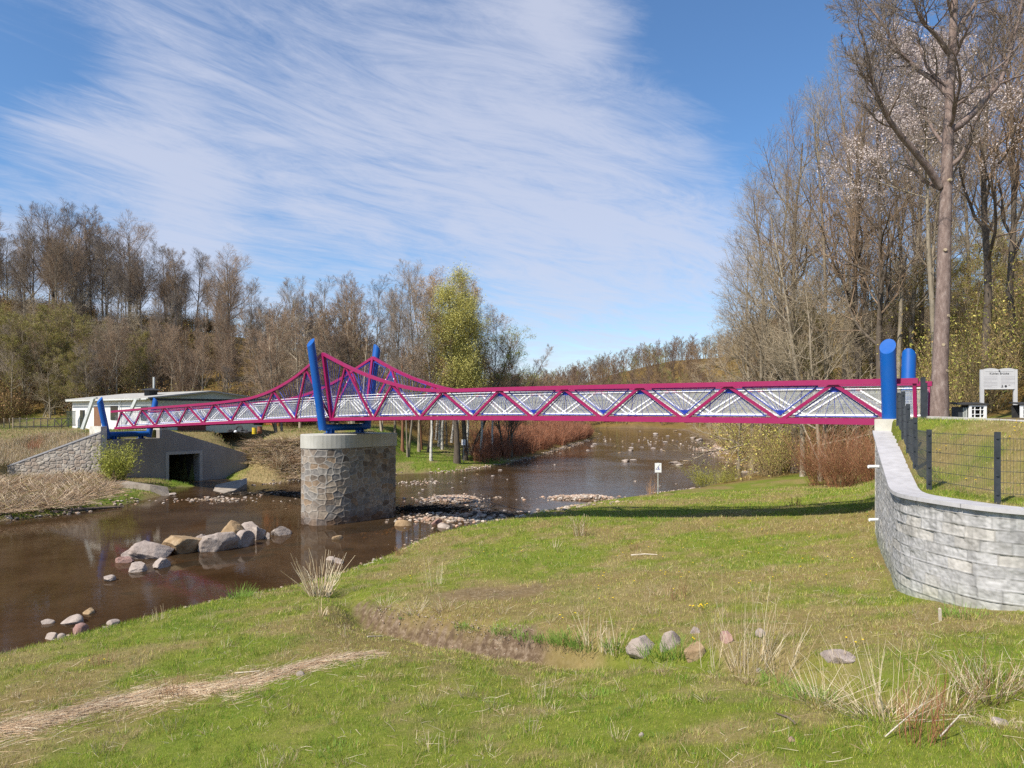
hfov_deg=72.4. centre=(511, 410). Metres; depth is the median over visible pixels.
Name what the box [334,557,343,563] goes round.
river stone
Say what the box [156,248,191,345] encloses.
bare tree
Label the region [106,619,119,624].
river stone
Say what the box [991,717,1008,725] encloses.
field stone
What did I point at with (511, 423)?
bare tree
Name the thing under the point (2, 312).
young tree
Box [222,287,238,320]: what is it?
bare tree
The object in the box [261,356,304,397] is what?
young tree
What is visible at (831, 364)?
bare tree
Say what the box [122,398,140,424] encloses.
leaning pole
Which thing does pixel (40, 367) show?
young tree
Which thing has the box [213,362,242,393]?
young tree
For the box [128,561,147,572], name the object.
boulder
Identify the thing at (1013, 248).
bare tree
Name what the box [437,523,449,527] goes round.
river stone
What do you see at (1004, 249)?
bare tree
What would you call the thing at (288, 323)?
bare tree
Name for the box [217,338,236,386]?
young tree
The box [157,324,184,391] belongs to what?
young tree
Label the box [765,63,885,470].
bare tree
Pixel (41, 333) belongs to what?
young tree
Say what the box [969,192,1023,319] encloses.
bare tree
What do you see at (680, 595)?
dry stem clump
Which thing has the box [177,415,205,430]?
garage door
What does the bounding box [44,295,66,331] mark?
young tree
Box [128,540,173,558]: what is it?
boulder
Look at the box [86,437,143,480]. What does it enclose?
willow bush
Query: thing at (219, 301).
bare tree
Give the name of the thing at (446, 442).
slender tree
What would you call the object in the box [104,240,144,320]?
bare tree
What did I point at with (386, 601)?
dry stem clump
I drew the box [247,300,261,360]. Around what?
bare tree
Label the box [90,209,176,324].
bare tree
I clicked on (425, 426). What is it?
meadow edge shrubs
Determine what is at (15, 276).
bare tree
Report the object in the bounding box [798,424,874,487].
red brown bush
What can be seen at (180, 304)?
bare tree
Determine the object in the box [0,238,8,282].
bare tree
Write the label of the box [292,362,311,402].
young tree
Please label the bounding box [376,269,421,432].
bare tree
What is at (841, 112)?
bare tree
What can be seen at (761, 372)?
bare tree
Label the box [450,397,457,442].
young birch
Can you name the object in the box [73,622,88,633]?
river stone
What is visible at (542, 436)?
red thicket
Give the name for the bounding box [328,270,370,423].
bare tree
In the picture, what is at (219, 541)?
boulder
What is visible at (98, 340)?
young tree
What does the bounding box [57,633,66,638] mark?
river stone
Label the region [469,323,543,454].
leaning willow
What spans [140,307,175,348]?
young tree
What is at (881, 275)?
bare tree
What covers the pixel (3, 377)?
young tree
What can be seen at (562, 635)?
grass tuft
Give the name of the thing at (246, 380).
young tree
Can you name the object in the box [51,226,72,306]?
bare tree
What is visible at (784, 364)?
bare tree
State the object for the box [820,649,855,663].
field stone
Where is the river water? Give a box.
[0,428,756,653]
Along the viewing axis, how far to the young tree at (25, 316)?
104.78 m
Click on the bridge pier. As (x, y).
(348, 477)
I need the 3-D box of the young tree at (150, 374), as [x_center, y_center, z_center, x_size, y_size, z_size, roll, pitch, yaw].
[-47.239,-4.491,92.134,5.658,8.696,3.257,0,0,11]
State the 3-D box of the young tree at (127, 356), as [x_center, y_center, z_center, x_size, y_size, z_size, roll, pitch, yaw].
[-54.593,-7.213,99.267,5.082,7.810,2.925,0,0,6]
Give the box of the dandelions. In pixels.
[89,422,1016,660]
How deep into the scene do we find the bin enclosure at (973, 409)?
26.70 m
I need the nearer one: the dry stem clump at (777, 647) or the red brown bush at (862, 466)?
the dry stem clump at (777, 647)
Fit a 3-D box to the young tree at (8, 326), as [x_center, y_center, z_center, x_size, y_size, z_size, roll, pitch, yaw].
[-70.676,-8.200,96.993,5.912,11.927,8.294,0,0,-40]
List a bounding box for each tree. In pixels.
[0,210,21,264]
[0,232,21,305]
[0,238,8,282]
[0,249,45,308]
[0,257,14,294]
[0,265,9,292]
[0,302,13,383]
[0,311,23,368]
[0,311,48,410]
[0,313,45,405]
[0,318,36,417]
[0,334,36,386]
[1,234,40,324]
[2,219,57,330]
[2,285,47,349]
[8,306,39,339]
[9,273,30,320]
[9,329,40,388]
[10,197,93,311]
[13,234,43,302]
[18,309,89,407]
[25,350,71,423]
[27,339,84,414]
[30,300,85,381]
[32,201,105,309]
[32,359,66,416]
[35,231,64,290]
[36,221,78,332]
[37,235,68,326]
[37,244,57,313]
[37,319,50,347]
[37,352,88,412]
[39,339,74,406]
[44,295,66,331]
[47,346,105,397]
[49,280,101,341]
[50,224,86,328]
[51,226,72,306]
[54,250,93,330]
[59,232,87,319]
[66,340,103,396]
[67,211,109,329]
[69,259,97,319]
[69,315,107,362]
[74,233,102,320]
[81,318,122,367]
[81,356,98,394]
[82,236,125,313]
[83,325,128,395]
[85,235,122,326]
[85,317,133,392]
[86,211,126,325]
[89,236,122,314]
[89,310,136,373]
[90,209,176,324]
[91,260,140,322]
[94,318,106,346]
[95,316,133,393]
[98,288,142,339]
[99,312,121,366]
[103,308,134,373]
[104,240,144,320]
[108,248,162,327]
[109,334,137,380]
[115,329,155,388]
[117,297,161,363]
[119,344,160,393]
[123,257,150,329]
[123,315,176,387]
[126,252,148,311]
[130,345,168,392]
[132,326,147,359]
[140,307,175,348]
[145,347,177,391]
[146,329,163,373]
[147,237,182,320]
[148,324,173,379]
[150,282,168,325]
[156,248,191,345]
[156,287,186,345]
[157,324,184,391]
[158,264,174,321]
[161,339,205,391]
[164,276,197,342]
[171,348,207,390]
[172,326,206,380]
[173,358,193,390]
[176,282,187,317]
[177,247,218,329]
[181,272,193,317]
[184,352,200,382]
[185,329,218,390]
[189,312,211,354]
[193,244,265,325]
[194,295,207,334]
[199,277,213,317]
[199,278,225,312]
[207,274,222,305]
[207,314,246,361]
[209,267,245,344]
[210,300,222,332]
[210,332,235,381]
[212,294,230,329]
[212,305,235,385]
[212,321,246,381]
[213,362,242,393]
[214,263,244,319]
[214,326,254,392]
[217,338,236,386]
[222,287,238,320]
[233,367,257,394]
[234,277,270,355]
[235,301,297,432]
[240,293,347,427]
[240,305,282,387]
[245,329,279,390]
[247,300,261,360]
[253,353,280,387]
[255,323,291,369]
[257,331,277,366]
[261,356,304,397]
[262,276,312,364]
[277,339,305,400]
[281,306,292,363]
[281,333,321,388]
[282,295,304,357]
[282,313,298,364]
[286,300,370,426]
[288,317,313,358]
[288,358,301,423]
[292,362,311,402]
[298,292,321,338]
[306,283,381,423]
[311,275,361,408]
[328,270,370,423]
[359,275,403,431]
[360,325,370,423]
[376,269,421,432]
[378,259,435,456]
[389,259,440,451]
[426,358,435,452]
[445,420,447,444]
[481,333,552,457]
[666,260,841,480]
[681,300,788,468]
[712,228,777,470]
[714,156,814,467]
[727,130,839,469]
[728,90,853,472]
[731,177,867,476]
[738,264,897,484]
[759,307,804,435]
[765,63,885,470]
[778,66,987,411]
[786,294,852,444]
[794,28,936,427]
[797,50,938,468]
[797,53,900,436]
[798,292,834,426]
[800,241,851,359]
[802,340,842,405]
[810,18,1023,362]
[818,266,877,459]
[824,0,1023,416]
[826,30,962,392]
[834,229,915,457]
[835,256,928,378]
[845,305,908,452]
[861,34,974,348]
[863,60,1004,374]
[866,263,934,375]
[877,208,936,342]
[884,0,1023,405]
[885,74,988,284]
[896,252,930,356]
[898,268,929,345]
[903,218,992,331]
[904,98,1001,331]
[914,16,1022,323]
[918,237,958,338]
[925,276,974,345]
[927,0,1023,390]
[928,288,969,353]
[949,241,1005,363]
[951,58,1023,318]
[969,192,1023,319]
[970,0,1023,235]
[972,228,1022,314]
[986,6,1023,318]
[995,240,1023,301]
[1001,243,1023,304]
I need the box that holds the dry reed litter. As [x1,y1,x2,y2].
[0,433,300,513]
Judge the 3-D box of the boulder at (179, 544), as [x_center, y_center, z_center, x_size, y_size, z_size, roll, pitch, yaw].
[-14.374,5.999,30.975,1.210,1.094,1.920,0,0,40]
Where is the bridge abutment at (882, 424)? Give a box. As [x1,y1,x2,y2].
[874,419,895,528]
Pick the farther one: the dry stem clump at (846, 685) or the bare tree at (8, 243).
the bare tree at (8, 243)
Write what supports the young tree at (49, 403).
on the ground at (410, 626)
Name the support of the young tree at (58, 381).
on the ground at (410, 626)
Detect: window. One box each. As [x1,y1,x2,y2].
[80,410,84,427]
[110,406,117,419]
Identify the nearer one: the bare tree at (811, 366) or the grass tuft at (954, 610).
the grass tuft at (954, 610)
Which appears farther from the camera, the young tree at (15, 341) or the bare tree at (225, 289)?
the bare tree at (225, 289)
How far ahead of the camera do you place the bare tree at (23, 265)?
112.40 m
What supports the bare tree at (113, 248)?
on the ground at (410, 626)
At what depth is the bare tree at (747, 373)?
72.11 m
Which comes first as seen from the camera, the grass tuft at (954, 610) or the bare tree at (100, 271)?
the grass tuft at (954, 610)
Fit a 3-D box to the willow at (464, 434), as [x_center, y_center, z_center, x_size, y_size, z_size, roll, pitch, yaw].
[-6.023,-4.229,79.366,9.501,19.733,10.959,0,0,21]
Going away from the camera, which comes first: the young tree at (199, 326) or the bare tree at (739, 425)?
the bare tree at (739, 425)
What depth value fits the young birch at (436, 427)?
93.37 m
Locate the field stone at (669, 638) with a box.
[660,630,680,651]
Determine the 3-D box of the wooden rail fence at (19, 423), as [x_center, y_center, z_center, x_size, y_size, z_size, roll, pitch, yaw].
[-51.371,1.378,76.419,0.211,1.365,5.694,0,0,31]
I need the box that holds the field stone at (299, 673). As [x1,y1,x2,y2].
[296,671,304,675]
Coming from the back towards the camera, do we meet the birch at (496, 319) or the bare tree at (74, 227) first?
the bare tree at (74, 227)
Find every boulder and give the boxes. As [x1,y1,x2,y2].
[104,575,115,581]
[115,556,133,562]
[121,549,128,556]
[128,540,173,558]
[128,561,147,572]
[152,558,170,568]
[162,535,201,553]
[198,532,238,551]
[221,520,245,533]
[236,530,254,547]
[241,521,257,530]
[252,526,265,539]
[271,526,291,535]
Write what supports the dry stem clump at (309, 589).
on the ground at (410, 626)
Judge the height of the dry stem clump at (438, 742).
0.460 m
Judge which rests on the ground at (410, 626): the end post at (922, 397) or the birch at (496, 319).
the birch at (496, 319)
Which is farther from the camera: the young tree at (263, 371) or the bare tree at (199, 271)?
the bare tree at (199, 271)
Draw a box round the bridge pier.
[300,432,396,525]
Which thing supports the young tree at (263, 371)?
on the ground at (410, 626)
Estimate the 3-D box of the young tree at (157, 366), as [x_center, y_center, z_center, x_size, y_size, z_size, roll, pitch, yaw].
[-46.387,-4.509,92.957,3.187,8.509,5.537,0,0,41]
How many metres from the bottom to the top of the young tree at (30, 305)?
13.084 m
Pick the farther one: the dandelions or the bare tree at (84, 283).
the bare tree at (84, 283)
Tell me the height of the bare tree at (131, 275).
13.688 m
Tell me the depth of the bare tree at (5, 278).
120.82 m
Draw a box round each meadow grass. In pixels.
[0,407,504,514]
[0,428,123,465]
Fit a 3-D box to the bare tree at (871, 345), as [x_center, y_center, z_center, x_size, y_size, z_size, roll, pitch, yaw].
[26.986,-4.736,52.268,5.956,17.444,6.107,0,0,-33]
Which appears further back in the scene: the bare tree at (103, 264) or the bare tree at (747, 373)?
the bare tree at (103, 264)
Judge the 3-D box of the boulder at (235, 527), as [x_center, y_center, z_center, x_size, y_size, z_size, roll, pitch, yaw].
[-13.440,5.992,33.558,1.284,1.498,1.144,0,0,0]
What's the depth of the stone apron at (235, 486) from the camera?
55.39 m
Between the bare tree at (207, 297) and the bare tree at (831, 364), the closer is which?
the bare tree at (831, 364)
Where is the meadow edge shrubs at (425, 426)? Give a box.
[253,343,547,440]
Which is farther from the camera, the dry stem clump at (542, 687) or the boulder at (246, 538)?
the boulder at (246, 538)
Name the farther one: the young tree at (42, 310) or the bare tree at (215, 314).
the bare tree at (215, 314)
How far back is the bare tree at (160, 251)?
118.31 m
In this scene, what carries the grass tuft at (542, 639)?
on the ground at (410, 626)
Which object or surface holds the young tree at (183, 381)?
on the ground at (410, 626)
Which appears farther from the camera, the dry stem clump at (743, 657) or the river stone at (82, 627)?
the river stone at (82, 627)
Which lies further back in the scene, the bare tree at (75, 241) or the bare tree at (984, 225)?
the bare tree at (75, 241)
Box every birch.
[401,277,460,460]
[414,266,447,449]
[435,374,437,439]
[437,381,443,446]
[438,267,500,455]
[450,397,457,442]
[453,277,512,447]
[480,304,521,454]
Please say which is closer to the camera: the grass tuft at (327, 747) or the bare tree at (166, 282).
the grass tuft at (327, 747)
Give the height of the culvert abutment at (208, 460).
5.960 m
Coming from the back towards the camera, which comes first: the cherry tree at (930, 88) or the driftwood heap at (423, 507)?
the driftwood heap at (423, 507)
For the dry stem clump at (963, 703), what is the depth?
8.54 m
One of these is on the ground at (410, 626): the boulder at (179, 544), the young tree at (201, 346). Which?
the young tree at (201, 346)
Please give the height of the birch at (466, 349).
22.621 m
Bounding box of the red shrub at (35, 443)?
[24,433,43,449]
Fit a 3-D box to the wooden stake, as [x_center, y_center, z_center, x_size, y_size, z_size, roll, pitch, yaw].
[7.059,3.402,11.542,0.048,0.323,0.036,0,0,0]
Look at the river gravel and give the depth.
47.14 m
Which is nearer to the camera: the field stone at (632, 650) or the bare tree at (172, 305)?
the field stone at (632, 650)
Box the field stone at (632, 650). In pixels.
[626,635,654,658]
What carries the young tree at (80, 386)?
on the ground at (410, 626)
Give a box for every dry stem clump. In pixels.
[90,637,118,665]
[100,719,142,739]
[150,667,185,700]
[281,550,353,597]
[310,600,327,616]
[369,593,405,609]
[393,596,428,615]
[394,544,403,555]
[419,717,456,751]
[424,559,444,586]
[425,596,463,613]
[527,665,556,698]
[568,605,605,648]
[569,516,589,536]
[596,612,637,655]
[626,537,643,550]
[646,476,656,494]
[661,571,691,600]
[691,584,754,670]
[696,580,788,676]
[745,584,818,680]
[748,647,884,709]
[775,630,972,728]
[829,630,939,722]
[883,655,963,746]
[888,656,998,718]
[928,634,1023,705]
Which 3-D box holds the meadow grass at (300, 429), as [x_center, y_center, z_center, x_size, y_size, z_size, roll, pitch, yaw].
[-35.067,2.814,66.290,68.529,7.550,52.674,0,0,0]
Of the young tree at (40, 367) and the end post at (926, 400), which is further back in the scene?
the young tree at (40, 367)
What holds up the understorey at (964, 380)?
on the ground at (410, 626)
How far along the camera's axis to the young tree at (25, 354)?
91.01 m
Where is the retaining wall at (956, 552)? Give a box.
[867,431,1023,610]
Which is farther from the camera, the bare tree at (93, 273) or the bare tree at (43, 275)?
the bare tree at (43, 275)
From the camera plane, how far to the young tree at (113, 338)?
89.42 m
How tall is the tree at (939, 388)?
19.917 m
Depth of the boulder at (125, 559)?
28.56 m
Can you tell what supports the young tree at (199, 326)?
on the ground at (410, 626)
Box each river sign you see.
[462,439,464,461]
[655,463,660,471]
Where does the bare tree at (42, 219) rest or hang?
on the ground at (410, 626)
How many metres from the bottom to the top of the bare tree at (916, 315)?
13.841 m
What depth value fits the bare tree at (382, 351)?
80.14 m
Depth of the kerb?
20.22 m
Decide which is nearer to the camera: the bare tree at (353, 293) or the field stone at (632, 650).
the field stone at (632, 650)
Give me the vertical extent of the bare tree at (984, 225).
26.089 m
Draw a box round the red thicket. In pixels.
[464,420,594,462]
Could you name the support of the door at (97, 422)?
in the long shed
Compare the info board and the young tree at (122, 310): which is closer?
the info board
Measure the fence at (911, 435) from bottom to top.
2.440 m
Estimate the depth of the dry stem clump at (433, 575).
21.12 m
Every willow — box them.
[407,260,499,463]
[428,290,498,460]
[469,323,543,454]
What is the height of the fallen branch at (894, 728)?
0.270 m
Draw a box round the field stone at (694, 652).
[684,641,705,662]
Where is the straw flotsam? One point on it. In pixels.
(25, 725)
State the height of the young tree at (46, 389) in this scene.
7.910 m
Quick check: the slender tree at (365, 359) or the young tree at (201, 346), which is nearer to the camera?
the slender tree at (365, 359)
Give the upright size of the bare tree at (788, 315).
23.165 m
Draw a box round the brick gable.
[264,382,290,425]
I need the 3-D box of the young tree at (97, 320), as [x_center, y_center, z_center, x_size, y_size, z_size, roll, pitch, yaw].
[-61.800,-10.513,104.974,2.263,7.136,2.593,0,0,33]
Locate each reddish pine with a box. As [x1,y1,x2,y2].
[398,345,407,451]
[405,352,412,440]
[419,356,422,449]
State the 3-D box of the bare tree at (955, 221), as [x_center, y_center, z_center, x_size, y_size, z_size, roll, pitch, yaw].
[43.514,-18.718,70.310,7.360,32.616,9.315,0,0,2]
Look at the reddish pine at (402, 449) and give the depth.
76.75 m
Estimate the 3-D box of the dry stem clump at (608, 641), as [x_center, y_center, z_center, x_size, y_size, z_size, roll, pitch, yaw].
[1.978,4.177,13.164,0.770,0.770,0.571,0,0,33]
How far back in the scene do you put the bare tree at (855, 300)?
51.70 m
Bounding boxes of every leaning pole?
[80,397,97,429]
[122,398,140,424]
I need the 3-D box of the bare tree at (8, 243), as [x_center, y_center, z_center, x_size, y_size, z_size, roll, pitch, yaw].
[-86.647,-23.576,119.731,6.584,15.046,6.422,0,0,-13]
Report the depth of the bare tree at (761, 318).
67.21 m
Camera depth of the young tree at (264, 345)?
102.11 m
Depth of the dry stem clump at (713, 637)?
11.40 m
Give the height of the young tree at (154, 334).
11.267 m
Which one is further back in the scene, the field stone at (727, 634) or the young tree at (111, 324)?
the young tree at (111, 324)
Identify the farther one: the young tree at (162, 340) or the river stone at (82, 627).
the young tree at (162, 340)
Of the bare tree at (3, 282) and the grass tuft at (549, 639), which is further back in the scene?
the bare tree at (3, 282)
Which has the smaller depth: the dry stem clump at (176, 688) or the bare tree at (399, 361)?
the dry stem clump at (176, 688)
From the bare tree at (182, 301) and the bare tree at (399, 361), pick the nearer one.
the bare tree at (399, 361)
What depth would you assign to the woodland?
327.05 m
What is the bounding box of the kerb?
[927,416,1023,421]
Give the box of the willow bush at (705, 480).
[676,460,742,486]
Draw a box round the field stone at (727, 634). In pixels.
[720,631,732,643]
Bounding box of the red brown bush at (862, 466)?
[838,427,874,481]
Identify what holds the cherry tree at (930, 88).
on the ground at (410, 626)
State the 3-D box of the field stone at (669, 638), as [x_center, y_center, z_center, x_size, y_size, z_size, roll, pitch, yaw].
[2.844,4.125,12.468,0.445,0.442,0.215,0,0,-23]
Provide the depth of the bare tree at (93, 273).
111.14 m
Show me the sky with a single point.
(586, 159)
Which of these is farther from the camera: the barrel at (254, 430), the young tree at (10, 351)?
the young tree at (10, 351)
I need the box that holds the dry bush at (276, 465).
[270,450,289,470]
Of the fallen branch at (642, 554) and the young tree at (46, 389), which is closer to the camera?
the fallen branch at (642, 554)
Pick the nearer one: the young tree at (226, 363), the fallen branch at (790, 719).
the fallen branch at (790, 719)
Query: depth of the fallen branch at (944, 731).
7.38 m
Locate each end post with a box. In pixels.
[920,377,925,418]
[926,383,926,417]
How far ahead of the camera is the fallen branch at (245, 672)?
13.36 m
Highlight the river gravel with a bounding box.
[0,433,755,659]
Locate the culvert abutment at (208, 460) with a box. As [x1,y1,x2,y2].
[89,426,246,480]
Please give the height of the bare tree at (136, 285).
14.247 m
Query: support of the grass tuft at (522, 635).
on the ground at (410, 626)
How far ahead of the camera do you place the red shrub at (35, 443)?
60.78 m
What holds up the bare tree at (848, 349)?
on the ground at (410, 626)
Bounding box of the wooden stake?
[938,608,941,620]
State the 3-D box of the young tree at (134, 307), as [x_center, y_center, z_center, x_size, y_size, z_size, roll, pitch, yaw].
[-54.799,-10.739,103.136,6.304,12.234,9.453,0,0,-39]
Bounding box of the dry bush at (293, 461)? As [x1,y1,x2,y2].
[286,456,300,466]
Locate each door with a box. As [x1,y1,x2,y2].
[94,407,100,425]
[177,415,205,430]
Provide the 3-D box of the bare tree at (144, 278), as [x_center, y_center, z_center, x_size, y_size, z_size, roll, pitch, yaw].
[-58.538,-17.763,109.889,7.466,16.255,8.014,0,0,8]
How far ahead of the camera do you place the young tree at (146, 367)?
91.42 m
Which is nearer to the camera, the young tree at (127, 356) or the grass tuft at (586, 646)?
the grass tuft at (586, 646)
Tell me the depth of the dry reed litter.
48.34 m
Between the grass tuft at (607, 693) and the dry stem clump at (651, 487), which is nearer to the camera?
the grass tuft at (607, 693)
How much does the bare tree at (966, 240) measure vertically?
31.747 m
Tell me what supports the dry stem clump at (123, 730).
on the ground at (410, 626)
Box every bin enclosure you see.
[949,402,988,417]
[1009,402,1023,417]
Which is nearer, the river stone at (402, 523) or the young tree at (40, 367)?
the river stone at (402, 523)
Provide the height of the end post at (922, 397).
1.716 m
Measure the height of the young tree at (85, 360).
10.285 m
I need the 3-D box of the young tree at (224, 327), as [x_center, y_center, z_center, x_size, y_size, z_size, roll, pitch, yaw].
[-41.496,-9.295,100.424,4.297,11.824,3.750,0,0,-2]
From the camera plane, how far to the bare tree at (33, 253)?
107.48 m
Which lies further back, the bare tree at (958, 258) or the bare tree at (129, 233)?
the bare tree at (129, 233)
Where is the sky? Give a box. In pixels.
[0,0,1023,384]
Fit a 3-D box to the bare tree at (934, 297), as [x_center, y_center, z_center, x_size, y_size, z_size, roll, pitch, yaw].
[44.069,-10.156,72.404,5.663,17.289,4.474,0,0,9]
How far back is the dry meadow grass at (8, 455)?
58.97 m
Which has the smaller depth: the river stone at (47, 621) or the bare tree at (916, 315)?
the river stone at (47, 621)
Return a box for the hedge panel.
[67,411,74,425]
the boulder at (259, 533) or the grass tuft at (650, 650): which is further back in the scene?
the boulder at (259, 533)
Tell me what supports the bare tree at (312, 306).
on the ground at (410, 626)
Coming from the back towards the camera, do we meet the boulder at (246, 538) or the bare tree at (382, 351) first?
the bare tree at (382, 351)
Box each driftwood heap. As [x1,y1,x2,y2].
[216,488,300,495]
[396,502,503,511]
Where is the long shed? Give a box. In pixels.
[65,377,268,432]
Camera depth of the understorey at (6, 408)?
98.42 m
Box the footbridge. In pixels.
[97,338,932,438]
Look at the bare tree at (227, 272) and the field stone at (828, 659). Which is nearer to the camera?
the field stone at (828, 659)
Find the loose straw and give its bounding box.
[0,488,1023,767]
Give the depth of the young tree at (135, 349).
96.21 m
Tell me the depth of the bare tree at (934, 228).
46.23 m
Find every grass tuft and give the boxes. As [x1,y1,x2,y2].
[220,581,258,599]
[315,738,368,763]
[451,620,479,631]
[486,620,517,636]
[511,625,542,642]
[530,629,560,645]
[542,625,582,646]
[550,625,594,646]
[565,631,600,653]
[577,685,620,702]
[597,634,627,654]
[634,635,680,661]
[652,632,710,660]
[754,666,809,689]
[774,672,849,704]
[937,602,1000,620]
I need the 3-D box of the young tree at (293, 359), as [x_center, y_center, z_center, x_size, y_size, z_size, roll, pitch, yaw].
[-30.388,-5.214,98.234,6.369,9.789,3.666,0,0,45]
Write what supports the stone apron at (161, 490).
on the ground at (410, 626)
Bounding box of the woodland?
[142,286,1004,429]
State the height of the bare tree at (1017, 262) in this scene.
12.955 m
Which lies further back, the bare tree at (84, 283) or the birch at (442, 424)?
the bare tree at (84, 283)
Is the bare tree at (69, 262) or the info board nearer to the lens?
the info board
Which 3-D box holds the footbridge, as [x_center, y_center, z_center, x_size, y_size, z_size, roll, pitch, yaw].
[-9.382,-0.861,40.278,57.655,6.328,5.108,0,0,38]
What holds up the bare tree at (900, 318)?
on the ground at (410, 626)
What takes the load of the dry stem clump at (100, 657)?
on the ground at (410, 626)
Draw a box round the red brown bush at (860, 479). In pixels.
[804,412,874,484]
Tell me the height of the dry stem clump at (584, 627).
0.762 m
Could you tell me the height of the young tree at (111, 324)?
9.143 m
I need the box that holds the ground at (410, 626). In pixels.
[0,312,1023,767]
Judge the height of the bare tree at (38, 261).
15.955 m
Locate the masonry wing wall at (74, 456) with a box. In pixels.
[7,431,100,475]
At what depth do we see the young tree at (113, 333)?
97.88 m
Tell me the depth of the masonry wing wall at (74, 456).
55.38 m
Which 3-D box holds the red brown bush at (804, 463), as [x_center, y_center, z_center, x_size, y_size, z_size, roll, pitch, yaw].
[20.167,2.639,45.294,5.723,4.523,5.024,0,0,26]
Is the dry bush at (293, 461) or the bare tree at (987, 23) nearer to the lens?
the bare tree at (987, 23)
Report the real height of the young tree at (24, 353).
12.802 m
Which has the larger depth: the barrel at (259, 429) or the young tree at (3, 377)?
the young tree at (3, 377)
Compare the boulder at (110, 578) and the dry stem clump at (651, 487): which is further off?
the dry stem clump at (651, 487)
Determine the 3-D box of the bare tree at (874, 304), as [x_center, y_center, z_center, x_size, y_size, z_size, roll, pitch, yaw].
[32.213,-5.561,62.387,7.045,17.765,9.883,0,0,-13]
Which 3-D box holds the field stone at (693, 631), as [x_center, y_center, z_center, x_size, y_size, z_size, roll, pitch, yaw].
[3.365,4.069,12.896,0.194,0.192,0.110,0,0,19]
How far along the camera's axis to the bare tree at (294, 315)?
113.12 m
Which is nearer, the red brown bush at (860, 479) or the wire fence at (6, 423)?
the red brown bush at (860, 479)
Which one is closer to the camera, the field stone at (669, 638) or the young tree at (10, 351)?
the field stone at (669, 638)
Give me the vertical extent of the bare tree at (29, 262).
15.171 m
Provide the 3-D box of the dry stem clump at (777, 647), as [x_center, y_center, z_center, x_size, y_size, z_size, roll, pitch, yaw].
[4.142,3.359,10.651,1.078,1.273,1.119,0,0,33]
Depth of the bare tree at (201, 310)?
113.08 m
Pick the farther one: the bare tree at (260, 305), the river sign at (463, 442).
the bare tree at (260, 305)
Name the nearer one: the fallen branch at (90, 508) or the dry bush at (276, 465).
the fallen branch at (90, 508)
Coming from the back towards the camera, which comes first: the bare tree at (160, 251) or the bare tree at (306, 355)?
the bare tree at (160, 251)
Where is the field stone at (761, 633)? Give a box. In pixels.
[755,628,764,637]
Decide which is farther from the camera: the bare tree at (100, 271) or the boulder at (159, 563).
the bare tree at (100, 271)
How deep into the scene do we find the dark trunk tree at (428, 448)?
80.41 m
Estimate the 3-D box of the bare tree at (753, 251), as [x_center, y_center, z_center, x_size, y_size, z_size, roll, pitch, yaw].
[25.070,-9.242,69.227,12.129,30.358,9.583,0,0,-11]
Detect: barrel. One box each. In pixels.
[252,428,256,433]
[257,426,261,433]
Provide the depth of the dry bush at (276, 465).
62.66 m
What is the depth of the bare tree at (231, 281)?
121.73 m
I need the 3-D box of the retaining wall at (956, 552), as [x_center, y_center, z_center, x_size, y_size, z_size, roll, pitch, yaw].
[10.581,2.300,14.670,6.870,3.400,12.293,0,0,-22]
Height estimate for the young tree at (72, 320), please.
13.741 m
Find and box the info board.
[980,368,1017,404]
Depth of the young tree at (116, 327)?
94.36 m
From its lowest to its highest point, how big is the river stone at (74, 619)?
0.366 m
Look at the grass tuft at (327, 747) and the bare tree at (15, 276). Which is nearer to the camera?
the grass tuft at (327, 747)
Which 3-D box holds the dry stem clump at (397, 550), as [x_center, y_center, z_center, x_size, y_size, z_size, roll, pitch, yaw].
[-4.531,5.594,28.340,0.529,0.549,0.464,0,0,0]
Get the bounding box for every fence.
[2,418,9,428]
[12,417,68,428]
[896,391,1023,503]
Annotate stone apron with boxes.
[111,479,169,495]
[213,478,246,492]
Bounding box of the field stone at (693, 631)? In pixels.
[690,626,699,633]
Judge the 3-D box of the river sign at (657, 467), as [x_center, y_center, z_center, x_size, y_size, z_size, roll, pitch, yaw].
[10.116,4.765,48.486,0.450,2.364,0.084,0,0,0]
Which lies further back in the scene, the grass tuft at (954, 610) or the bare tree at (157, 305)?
the bare tree at (157, 305)
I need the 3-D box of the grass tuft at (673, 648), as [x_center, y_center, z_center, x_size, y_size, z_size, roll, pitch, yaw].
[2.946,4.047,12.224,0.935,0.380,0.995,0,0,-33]
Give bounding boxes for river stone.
[41,619,54,623]
[45,632,57,639]
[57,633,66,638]
[60,614,83,624]
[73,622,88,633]
[83,607,94,613]
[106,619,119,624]
[332,535,342,539]
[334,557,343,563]
[394,520,411,525]
[431,519,441,523]
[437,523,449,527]
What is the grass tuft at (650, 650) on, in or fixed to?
on the ground at (410, 626)
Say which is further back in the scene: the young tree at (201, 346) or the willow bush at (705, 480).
the young tree at (201, 346)
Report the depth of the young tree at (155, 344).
97.07 m
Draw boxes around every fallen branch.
[58,505,122,510]
[235,670,259,673]
[631,553,656,555]
[776,712,794,723]
[884,702,924,736]
[939,714,965,736]
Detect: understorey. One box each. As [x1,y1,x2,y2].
[0,287,361,428]
[703,241,1023,480]
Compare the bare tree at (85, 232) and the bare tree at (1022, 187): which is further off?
the bare tree at (85, 232)
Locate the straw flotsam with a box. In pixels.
[0,649,389,763]
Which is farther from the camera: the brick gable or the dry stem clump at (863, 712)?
the brick gable
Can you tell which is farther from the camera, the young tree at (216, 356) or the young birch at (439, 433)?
the young tree at (216, 356)
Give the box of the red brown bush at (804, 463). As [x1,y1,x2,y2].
[778,424,868,485]

